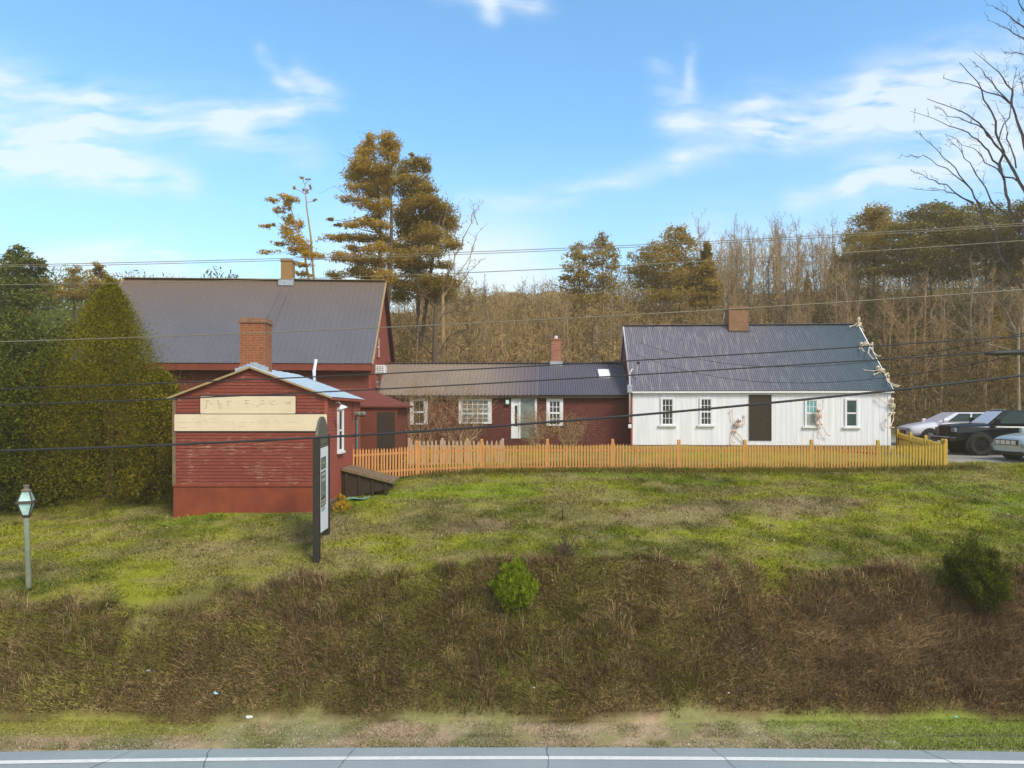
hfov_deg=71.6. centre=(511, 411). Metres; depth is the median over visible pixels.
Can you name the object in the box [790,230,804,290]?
bare tree
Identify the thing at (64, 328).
hemlock tree
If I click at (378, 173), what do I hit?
pine tree
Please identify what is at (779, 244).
bare tree
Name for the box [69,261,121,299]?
pine tree
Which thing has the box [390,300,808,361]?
woodland brush
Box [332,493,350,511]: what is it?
flowering shrub
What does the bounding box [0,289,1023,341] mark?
cable
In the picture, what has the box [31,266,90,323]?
pine tree
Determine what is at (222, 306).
red farmhouse
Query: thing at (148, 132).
sky
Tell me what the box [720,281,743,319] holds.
bare tree
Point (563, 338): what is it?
bare tree
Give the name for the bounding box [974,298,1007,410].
bare tree
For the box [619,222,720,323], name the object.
pine tree
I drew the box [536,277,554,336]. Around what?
bare tree
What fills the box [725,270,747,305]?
bare tree
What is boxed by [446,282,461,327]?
bare tree
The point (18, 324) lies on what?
hemlock tree
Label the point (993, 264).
bare tree
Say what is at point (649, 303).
woodland brush
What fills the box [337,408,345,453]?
window
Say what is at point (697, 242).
bare tree
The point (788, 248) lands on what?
bare tree
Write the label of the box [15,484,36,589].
lamp post
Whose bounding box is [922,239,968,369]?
bare tree
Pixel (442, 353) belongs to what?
bare tree
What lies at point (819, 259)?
bare tree
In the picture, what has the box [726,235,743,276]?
bare tree
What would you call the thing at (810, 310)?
bare tree
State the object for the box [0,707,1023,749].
verge grass
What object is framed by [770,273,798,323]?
bare tree
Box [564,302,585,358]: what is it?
fir tree
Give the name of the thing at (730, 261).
bare tree
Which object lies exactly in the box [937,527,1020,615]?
evergreen shrub
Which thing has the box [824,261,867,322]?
bare tree
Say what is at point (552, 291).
bare tree
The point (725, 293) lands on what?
bare tree
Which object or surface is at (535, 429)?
bare shrub
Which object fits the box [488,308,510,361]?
bare tree
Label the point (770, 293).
bare tree
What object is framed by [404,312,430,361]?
bare tree
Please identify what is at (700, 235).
bare tree
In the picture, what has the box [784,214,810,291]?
bare tree
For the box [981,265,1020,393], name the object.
bare tree
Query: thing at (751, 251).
bare tree
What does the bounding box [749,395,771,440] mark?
door
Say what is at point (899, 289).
bare tree
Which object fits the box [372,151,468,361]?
pine tree
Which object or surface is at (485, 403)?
window
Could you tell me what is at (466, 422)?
bare shrub
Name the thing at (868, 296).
bare tree
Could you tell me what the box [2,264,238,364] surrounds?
woodland brush
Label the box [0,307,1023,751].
ground
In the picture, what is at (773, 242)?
bare tree
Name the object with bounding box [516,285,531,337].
bare tree
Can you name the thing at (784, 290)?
bare tree
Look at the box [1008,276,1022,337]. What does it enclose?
bare tree
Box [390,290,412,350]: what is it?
bare tree
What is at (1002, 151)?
bare tree
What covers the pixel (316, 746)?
gravel
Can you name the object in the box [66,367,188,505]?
cedar tree
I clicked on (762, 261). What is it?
bare tree
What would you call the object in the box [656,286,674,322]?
bare tree
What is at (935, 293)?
bare tree
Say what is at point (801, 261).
bare tree
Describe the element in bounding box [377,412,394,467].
door
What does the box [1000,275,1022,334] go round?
bare tree
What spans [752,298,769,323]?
bare tree
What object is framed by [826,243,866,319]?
bare tree
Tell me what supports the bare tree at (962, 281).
on the ground at (658, 723)
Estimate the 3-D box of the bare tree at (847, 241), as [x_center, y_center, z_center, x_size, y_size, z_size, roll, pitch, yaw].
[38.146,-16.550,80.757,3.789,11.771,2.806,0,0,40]
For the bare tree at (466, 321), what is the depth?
42.90 m
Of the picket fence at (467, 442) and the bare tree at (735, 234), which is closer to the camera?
the picket fence at (467, 442)
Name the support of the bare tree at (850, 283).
on the ground at (658, 723)
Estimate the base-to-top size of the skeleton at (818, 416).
1.716 m
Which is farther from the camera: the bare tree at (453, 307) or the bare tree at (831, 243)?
the bare tree at (831, 243)
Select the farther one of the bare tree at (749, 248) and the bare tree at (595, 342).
the bare tree at (749, 248)
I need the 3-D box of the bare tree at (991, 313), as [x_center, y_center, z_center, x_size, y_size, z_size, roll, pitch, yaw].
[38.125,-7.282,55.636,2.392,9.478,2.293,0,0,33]
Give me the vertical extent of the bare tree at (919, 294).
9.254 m
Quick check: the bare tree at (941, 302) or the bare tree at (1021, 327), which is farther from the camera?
the bare tree at (941, 302)
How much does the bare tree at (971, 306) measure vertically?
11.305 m
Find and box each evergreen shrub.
[487,556,540,614]
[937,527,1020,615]
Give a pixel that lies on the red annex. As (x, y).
(264, 477)
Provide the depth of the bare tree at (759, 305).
60.32 m
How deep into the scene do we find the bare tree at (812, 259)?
83.10 m
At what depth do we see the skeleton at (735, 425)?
30.82 m
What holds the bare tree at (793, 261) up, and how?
on the ground at (658, 723)
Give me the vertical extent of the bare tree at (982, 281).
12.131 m
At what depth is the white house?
31.15 m
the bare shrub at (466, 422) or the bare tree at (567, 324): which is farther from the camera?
the bare tree at (567, 324)
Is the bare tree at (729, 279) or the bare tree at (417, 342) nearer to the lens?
the bare tree at (417, 342)
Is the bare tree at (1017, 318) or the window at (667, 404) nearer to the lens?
the window at (667, 404)
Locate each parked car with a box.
[894,411,985,441]
[991,428,1023,458]
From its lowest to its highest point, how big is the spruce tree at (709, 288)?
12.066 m
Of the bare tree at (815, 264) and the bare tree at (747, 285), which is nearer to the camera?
the bare tree at (747, 285)
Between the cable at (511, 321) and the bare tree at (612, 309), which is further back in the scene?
the bare tree at (612, 309)
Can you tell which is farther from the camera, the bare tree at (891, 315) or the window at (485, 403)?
the bare tree at (891, 315)
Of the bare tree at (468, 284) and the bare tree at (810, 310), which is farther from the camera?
the bare tree at (468, 284)
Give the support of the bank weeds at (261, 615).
on the ground at (658, 723)
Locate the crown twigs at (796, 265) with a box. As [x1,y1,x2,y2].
[712,227,1022,333]
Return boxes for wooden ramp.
[341,465,399,497]
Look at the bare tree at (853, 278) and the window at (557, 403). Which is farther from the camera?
the bare tree at (853, 278)
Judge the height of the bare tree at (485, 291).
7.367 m
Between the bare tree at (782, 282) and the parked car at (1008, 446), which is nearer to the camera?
the parked car at (1008, 446)
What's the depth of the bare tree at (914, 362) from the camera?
44.70 m
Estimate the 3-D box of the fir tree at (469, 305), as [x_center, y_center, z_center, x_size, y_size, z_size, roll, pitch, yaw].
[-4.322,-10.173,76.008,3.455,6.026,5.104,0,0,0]
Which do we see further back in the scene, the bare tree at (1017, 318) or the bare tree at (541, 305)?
the bare tree at (541, 305)
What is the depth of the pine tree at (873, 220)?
60.88 m
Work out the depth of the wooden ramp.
22.71 m
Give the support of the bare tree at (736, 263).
on the ground at (658, 723)
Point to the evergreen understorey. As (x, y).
(938, 292)
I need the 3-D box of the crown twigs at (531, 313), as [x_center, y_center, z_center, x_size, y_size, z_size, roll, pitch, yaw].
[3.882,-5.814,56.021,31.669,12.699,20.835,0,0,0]
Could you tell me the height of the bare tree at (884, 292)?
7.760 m
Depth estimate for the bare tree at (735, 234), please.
89.93 m
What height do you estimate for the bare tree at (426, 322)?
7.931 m
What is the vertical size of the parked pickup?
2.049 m
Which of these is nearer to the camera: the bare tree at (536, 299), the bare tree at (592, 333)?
the bare tree at (592, 333)
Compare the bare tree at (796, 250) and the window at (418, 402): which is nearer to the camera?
the window at (418, 402)
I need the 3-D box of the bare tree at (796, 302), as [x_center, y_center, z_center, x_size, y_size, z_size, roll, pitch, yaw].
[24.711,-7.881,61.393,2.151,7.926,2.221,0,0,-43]
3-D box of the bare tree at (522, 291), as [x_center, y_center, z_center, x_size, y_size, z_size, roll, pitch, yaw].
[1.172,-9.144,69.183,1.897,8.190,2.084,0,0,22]
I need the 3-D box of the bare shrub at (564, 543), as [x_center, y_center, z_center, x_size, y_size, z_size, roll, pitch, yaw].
[1.260,3.217,17.011,0.820,0.651,0.442,0,0,0]
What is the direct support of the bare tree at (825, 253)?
on the ground at (658, 723)
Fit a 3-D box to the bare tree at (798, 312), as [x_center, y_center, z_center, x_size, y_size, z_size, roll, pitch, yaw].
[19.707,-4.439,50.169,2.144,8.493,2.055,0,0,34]
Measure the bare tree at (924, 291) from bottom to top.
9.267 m
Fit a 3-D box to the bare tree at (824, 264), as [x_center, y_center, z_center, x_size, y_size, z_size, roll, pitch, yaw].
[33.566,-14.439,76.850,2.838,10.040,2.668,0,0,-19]
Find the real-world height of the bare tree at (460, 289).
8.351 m
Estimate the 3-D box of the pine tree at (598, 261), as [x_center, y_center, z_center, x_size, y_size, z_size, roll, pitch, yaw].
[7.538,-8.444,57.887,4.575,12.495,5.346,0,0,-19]
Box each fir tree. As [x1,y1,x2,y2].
[78,288,92,329]
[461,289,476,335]
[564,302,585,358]
[801,273,814,307]
[819,248,843,296]
[830,249,849,296]
[873,334,889,379]
[902,294,936,361]
[913,332,935,383]
[973,306,1023,405]
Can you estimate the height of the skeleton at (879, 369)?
1.011 m
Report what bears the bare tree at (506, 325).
on the ground at (658, 723)
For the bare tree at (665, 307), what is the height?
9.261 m
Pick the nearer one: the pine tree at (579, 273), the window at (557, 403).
the window at (557, 403)
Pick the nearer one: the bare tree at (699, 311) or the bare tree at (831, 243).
the bare tree at (699, 311)
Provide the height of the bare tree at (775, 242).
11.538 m
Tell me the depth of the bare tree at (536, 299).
66.44 m
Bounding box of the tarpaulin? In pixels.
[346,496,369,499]
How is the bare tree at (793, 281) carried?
on the ground at (658, 723)
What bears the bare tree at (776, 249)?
on the ground at (658, 723)
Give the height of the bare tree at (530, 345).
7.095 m
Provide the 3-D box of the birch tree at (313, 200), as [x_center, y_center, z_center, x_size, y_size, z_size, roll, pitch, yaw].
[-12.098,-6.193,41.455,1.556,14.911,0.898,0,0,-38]
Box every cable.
[0,240,1023,284]
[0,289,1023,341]
[0,335,1023,389]
[0,349,1022,405]
[0,374,1023,451]
[13,225,1023,266]
[16,223,1023,264]
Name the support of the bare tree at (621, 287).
on the ground at (658, 723)
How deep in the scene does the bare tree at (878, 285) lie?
57.56 m
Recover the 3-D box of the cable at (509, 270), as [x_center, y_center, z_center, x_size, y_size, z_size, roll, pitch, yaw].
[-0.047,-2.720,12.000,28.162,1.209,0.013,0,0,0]
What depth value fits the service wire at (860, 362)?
20.28 m
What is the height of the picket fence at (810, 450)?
1.668 m
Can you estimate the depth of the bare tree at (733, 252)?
77.55 m
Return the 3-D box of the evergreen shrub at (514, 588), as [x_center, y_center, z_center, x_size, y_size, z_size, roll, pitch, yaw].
[0.069,3.913,15.931,1.147,1.328,1.232,0,0,-33]
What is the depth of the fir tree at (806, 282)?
78.87 m
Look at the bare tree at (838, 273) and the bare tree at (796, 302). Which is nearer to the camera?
the bare tree at (796, 302)
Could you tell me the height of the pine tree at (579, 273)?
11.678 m
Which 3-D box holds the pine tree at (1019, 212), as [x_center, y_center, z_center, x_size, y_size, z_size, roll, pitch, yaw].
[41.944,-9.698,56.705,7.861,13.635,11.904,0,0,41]
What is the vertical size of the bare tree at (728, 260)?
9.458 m
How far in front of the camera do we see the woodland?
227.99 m
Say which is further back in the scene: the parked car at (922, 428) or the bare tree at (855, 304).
the bare tree at (855, 304)
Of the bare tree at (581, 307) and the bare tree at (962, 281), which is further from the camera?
the bare tree at (962, 281)
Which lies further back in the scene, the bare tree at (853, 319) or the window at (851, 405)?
the bare tree at (853, 319)
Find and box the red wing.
[378,335,630,445]
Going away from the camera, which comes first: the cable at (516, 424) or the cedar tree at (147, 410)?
the cable at (516, 424)
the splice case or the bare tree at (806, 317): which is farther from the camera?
the bare tree at (806, 317)
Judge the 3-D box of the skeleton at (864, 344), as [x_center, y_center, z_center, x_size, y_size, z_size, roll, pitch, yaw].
[16.209,-2.747,32.120,0.870,0.976,1.363,0,0,0]
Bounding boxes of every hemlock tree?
[0,304,74,421]
[0,342,76,482]
[0,366,149,512]
[17,321,83,458]
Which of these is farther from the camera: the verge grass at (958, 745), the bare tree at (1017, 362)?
the bare tree at (1017, 362)
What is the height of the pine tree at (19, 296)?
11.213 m
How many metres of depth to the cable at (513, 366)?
13.99 m
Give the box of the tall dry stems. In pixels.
[0,542,1023,686]
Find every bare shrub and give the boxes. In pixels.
[382,349,473,449]
[422,359,526,452]
[503,391,566,448]
[543,406,600,448]
[548,533,581,556]
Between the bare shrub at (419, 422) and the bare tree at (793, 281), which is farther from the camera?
the bare tree at (793, 281)
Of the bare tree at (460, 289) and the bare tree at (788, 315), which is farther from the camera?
the bare tree at (460, 289)
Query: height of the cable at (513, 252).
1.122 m
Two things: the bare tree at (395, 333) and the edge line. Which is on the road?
the edge line
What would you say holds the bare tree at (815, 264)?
on the ground at (658, 723)
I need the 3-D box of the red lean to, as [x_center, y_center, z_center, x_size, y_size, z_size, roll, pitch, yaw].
[-5.964,0.737,28.190,3.671,3.326,2.820,0,0,0]
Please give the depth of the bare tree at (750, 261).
71.28 m
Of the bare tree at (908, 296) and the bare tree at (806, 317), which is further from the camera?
the bare tree at (908, 296)
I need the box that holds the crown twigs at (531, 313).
[390,280,721,361]
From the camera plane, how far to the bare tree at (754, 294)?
60.05 m
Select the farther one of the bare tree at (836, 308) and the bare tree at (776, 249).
the bare tree at (776, 249)
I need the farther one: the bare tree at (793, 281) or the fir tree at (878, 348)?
the bare tree at (793, 281)
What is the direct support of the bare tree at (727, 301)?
on the ground at (658, 723)
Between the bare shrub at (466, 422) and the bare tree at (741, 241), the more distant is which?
the bare tree at (741, 241)
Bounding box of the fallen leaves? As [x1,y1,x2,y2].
[0,468,1023,590]
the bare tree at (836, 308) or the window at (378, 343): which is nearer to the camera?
the window at (378, 343)
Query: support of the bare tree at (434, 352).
on the ground at (658, 723)
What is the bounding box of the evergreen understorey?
[851,259,1022,370]
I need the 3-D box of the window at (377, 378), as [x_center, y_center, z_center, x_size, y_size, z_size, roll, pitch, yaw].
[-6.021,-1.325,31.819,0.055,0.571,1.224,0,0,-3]
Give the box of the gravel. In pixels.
[0,722,1023,751]
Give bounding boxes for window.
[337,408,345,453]
[375,375,379,387]
[376,335,379,357]
[410,398,427,424]
[459,398,491,423]
[546,398,562,425]
[658,398,676,426]
[697,398,714,426]
[802,399,820,427]
[842,399,861,427]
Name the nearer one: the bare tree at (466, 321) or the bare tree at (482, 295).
the bare tree at (466, 321)
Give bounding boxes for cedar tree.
[0,276,216,508]
[0,346,155,503]
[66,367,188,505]
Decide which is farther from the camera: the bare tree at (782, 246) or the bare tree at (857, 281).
the bare tree at (782, 246)
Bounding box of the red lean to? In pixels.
[336,388,412,467]
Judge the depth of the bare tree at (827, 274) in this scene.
70.54 m
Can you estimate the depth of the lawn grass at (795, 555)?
19.76 m
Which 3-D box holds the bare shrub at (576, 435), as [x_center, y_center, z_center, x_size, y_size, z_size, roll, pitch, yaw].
[2.272,0.592,30.216,3.343,2.457,2.220,0,0,-18]
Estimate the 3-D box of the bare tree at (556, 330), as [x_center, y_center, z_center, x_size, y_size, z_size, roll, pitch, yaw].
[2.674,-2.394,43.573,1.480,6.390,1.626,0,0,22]
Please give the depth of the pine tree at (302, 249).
40.67 m
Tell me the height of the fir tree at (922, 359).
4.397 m
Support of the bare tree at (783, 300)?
on the ground at (658, 723)
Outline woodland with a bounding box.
[446,290,642,325]
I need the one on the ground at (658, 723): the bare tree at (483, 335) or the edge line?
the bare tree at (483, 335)
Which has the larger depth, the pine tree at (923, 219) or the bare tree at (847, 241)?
the bare tree at (847, 241)
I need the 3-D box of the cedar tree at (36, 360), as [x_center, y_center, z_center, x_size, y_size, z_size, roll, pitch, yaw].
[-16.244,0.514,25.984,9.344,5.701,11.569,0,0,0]
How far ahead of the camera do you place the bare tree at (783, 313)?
52.23 m
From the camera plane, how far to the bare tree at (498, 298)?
66.08 m
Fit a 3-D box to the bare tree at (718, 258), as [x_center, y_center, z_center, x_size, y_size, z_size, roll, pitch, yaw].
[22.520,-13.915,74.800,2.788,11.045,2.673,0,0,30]
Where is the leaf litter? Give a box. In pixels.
[0,550,1023,721]
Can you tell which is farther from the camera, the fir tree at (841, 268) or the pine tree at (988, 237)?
the fir tree at (841, 268)
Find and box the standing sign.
[313,416,329,562]
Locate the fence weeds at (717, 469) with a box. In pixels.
[361,462,971,477]
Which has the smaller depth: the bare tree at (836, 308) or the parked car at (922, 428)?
the parked car at (922, 428)
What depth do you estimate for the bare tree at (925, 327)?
47.21 m
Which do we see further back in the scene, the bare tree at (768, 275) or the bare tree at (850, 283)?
the bare tree at (768, 275)
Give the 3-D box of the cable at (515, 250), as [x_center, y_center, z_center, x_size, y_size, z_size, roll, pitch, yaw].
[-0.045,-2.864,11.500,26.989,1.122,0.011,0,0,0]
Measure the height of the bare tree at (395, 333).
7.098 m
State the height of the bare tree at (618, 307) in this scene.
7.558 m
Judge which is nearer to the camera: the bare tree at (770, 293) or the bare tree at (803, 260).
the bare tree at (770, 293)
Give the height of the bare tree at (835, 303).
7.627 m
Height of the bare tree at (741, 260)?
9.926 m
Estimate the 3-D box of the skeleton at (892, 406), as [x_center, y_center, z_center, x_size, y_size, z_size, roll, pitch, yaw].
[16.066,0.026,30.507,0.927,1.413,0.338,0,0,0]
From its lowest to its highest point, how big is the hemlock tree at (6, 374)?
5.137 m
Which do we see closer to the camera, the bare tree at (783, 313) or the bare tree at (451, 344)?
the bare tree at (451, 344)
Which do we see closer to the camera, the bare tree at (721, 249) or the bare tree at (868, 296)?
the bare tree at (868, 296)
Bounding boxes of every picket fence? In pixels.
[353,439,947,476]
[408,438,503,465]
[896,429,942,464]
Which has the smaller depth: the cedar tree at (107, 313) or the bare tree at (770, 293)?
the cedar tree at (107, 313)
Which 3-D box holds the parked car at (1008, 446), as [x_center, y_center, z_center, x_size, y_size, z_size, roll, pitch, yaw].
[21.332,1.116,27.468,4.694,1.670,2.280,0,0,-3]
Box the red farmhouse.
[70,259,395,471]
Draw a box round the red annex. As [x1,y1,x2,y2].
[166,318,365,517]
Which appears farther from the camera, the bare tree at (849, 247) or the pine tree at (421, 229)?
the bare tree at (849, 247)
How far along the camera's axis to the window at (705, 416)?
30.98 m
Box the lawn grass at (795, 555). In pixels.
[0,459,1023,597]
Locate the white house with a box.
[620,306,893,449]
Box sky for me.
[0,0,1023,312]
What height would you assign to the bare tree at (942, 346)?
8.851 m
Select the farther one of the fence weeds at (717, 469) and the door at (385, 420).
the door at (385, 420)
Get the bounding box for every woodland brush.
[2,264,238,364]
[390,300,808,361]
[403,257,880,358]
[740,288,1023,433]
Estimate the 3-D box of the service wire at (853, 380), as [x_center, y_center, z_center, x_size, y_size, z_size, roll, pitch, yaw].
[9.106,-1.676,22.600,0.014,1.625,18.662,0,0,-23]
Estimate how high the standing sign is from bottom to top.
3.976 m
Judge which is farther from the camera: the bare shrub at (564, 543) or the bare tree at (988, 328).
the bare tree at (988, 328)
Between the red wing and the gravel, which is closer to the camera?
the gravel
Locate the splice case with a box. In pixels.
[984,349,1023,355]
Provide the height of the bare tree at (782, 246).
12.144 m
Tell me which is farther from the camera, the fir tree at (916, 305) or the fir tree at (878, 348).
the fir tree at (916, 305)
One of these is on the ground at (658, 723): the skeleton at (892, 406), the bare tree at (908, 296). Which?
the bare tree at (908, 296)
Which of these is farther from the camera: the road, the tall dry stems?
the tall dry stems
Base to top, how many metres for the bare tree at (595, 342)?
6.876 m
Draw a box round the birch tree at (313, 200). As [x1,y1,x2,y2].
[293,176,318,277]
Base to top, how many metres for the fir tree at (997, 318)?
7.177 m
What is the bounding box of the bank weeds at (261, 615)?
[0,553,1023,725]
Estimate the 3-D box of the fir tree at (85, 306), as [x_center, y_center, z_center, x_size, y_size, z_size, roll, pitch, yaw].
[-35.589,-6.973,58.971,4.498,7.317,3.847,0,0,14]
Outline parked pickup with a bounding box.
[931,409,1023,455]
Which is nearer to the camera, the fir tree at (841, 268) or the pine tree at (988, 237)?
the pine tree at (988, 237)
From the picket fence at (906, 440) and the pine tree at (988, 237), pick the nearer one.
the picket fence at (906, 440)
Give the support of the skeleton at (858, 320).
attached to the white house
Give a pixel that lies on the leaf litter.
(468, 621)
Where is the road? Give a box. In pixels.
[0,747,1023,767]
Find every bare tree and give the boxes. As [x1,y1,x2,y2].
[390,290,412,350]
[392,312,399,354]
[398,257,477,361]
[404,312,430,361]
[414,301,433,351]
[428,301,460,361]
[439,189,485,361]
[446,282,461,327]
[453,316,480,361]
[454,266,466,324]
[461,273,473,298]
[461,284,480,337]
[468,307,495,361]
[475,274,489,323]
[479,283,494,329]
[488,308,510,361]
[489,283,505,323]
[492,289,515,361]
[513,280,530,319]
[514,310,541,361]
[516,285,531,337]
[525,274,541,343]
[530,283,551,342]
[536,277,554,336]
[545,326,565,361]
[547,278,562,313]
[549,307,580,361]
[553,280,588,358]
[575,292,592,323]
[581,314,607,361]
[583,310,606,361]
[594,275,625,359]
[613,287,627,331]
[616,268,631,309]
[621,281,638,324]
[653,276,674,320]
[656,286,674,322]
[686,288,707,323]
[690,212,718,259]
[690,220,705,265]
[707,261,744,323]
[714,231,734,293]
[714,232,726,278]
[715,235,741,286]
[717,243,740,302]
[718,288,737,322]
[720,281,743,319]
[721,234,742,291]
[722,225,746,302]
[724,214,745,265]
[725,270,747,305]
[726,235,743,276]
[728,249,743,283]
[732,237,749,300]
[733,220,751,295]
[735,275,762,322]
[738,224,761,290]
[741,220,758,290]
[741,236,766,306]
[744,260,764,323]
[747,232,773,311]
[750,278,769,323]
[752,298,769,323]
[756,270,784,323]
[758,250,781,316]
[762,226,791,300]
[764,211,790,292]
[764,212,785,291]
[769,222,786,287]
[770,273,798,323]
[771,211,795,279]
[772,268,797,323]
[774,255,795,311]
[774,300,793,323]
[775,273,794,323]
[779,256,801,321]
[779,287,808,323]
[781,223,802,289]
[783,280,805,323]
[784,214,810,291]
[784,283,809,323]
[787,276,807,323]
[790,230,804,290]
[790,235,809,287]
[792,286,820,321]
[796,241,809,288]
[799,309,811,323]
[801,233,822,289]
[806,224,833,313]
[807,243,822,292]
[810,233,838,291]
[813,223,833,288]
[815,249,839,320]
[819,213,839,287]
[821,272,854,322]
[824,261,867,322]
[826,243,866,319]
[827,279,843,322]
[829,248,867,322]
[829,251,848,303]
[830,232,867,322]
[836,215,856,289]
[844,261,870,321]
[845,247,869,303]
[848,285,862,322]
[848,289,882,350]
[853,265,875,341]
[862,272,891,338]
[865,285,900,364]
[874,269,913,372]
[888,261,905,325]
[890,282,922,413]
[896,274,927,328]
[899,312,936,419]
[901,0,1023,291]
[901,265,935,335]
[909,263,952,410]
[911,271,934,322]
[916,277,1023,409]
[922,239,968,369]
[923,268,941,335]
[924,290,956,411]
[948,237,999,372]
[955,202,976,318]
[965,300,993,396]
[969,246,1009,323]
[971,253,994,307]
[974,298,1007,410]
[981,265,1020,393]
[982,263,1015,329]
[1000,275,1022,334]
[1001,259,1023,387]
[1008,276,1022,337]
[1008,281,1023,362]
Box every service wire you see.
[639,355,1016,382]
[640,333,1022,366]
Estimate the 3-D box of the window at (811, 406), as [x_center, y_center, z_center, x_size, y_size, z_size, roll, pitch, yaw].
[12.950,0.104,30.679,0.770,1.250,0.105,0,0,4]
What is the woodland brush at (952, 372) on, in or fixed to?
on the ground at (658, 723)
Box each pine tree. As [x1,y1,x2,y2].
[0,243,73,313]
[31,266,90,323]
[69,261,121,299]
[256,192,326,277]
[316,124,404,305]
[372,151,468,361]
[548,241,607,359]
[580,230,637,356]
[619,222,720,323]
[831,200,924,340]
[867,199,987,363]
[927,199,1023,350]
[982,197,1023,294]
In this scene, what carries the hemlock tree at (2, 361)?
on the ground at (658, 723)
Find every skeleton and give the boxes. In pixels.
[731,409,745,442]
[815,399,830,438]
[849,317,864,331]
[859,341,878,358]
[862,366,899,386]
[876,396,895,427]
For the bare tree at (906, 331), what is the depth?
46.75 m
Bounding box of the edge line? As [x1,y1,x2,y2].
[0,756,1023,763]
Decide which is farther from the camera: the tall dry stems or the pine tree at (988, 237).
the pine tree at (988, 237)
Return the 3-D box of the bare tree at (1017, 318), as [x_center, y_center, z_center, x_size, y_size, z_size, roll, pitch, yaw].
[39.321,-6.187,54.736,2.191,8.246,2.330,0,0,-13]
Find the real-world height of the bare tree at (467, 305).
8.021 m
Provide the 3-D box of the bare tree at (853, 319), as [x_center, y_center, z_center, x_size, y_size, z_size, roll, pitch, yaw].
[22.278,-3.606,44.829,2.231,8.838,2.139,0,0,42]
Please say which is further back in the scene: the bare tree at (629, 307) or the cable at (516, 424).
the bare tree at (629, 307)
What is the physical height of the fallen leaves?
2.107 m
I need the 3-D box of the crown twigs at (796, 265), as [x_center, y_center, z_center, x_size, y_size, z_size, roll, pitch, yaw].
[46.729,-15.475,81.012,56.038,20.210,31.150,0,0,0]
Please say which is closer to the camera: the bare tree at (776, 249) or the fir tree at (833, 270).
the bare tree at (776, 249)
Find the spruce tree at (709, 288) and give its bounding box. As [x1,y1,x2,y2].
[683,238,734,320]

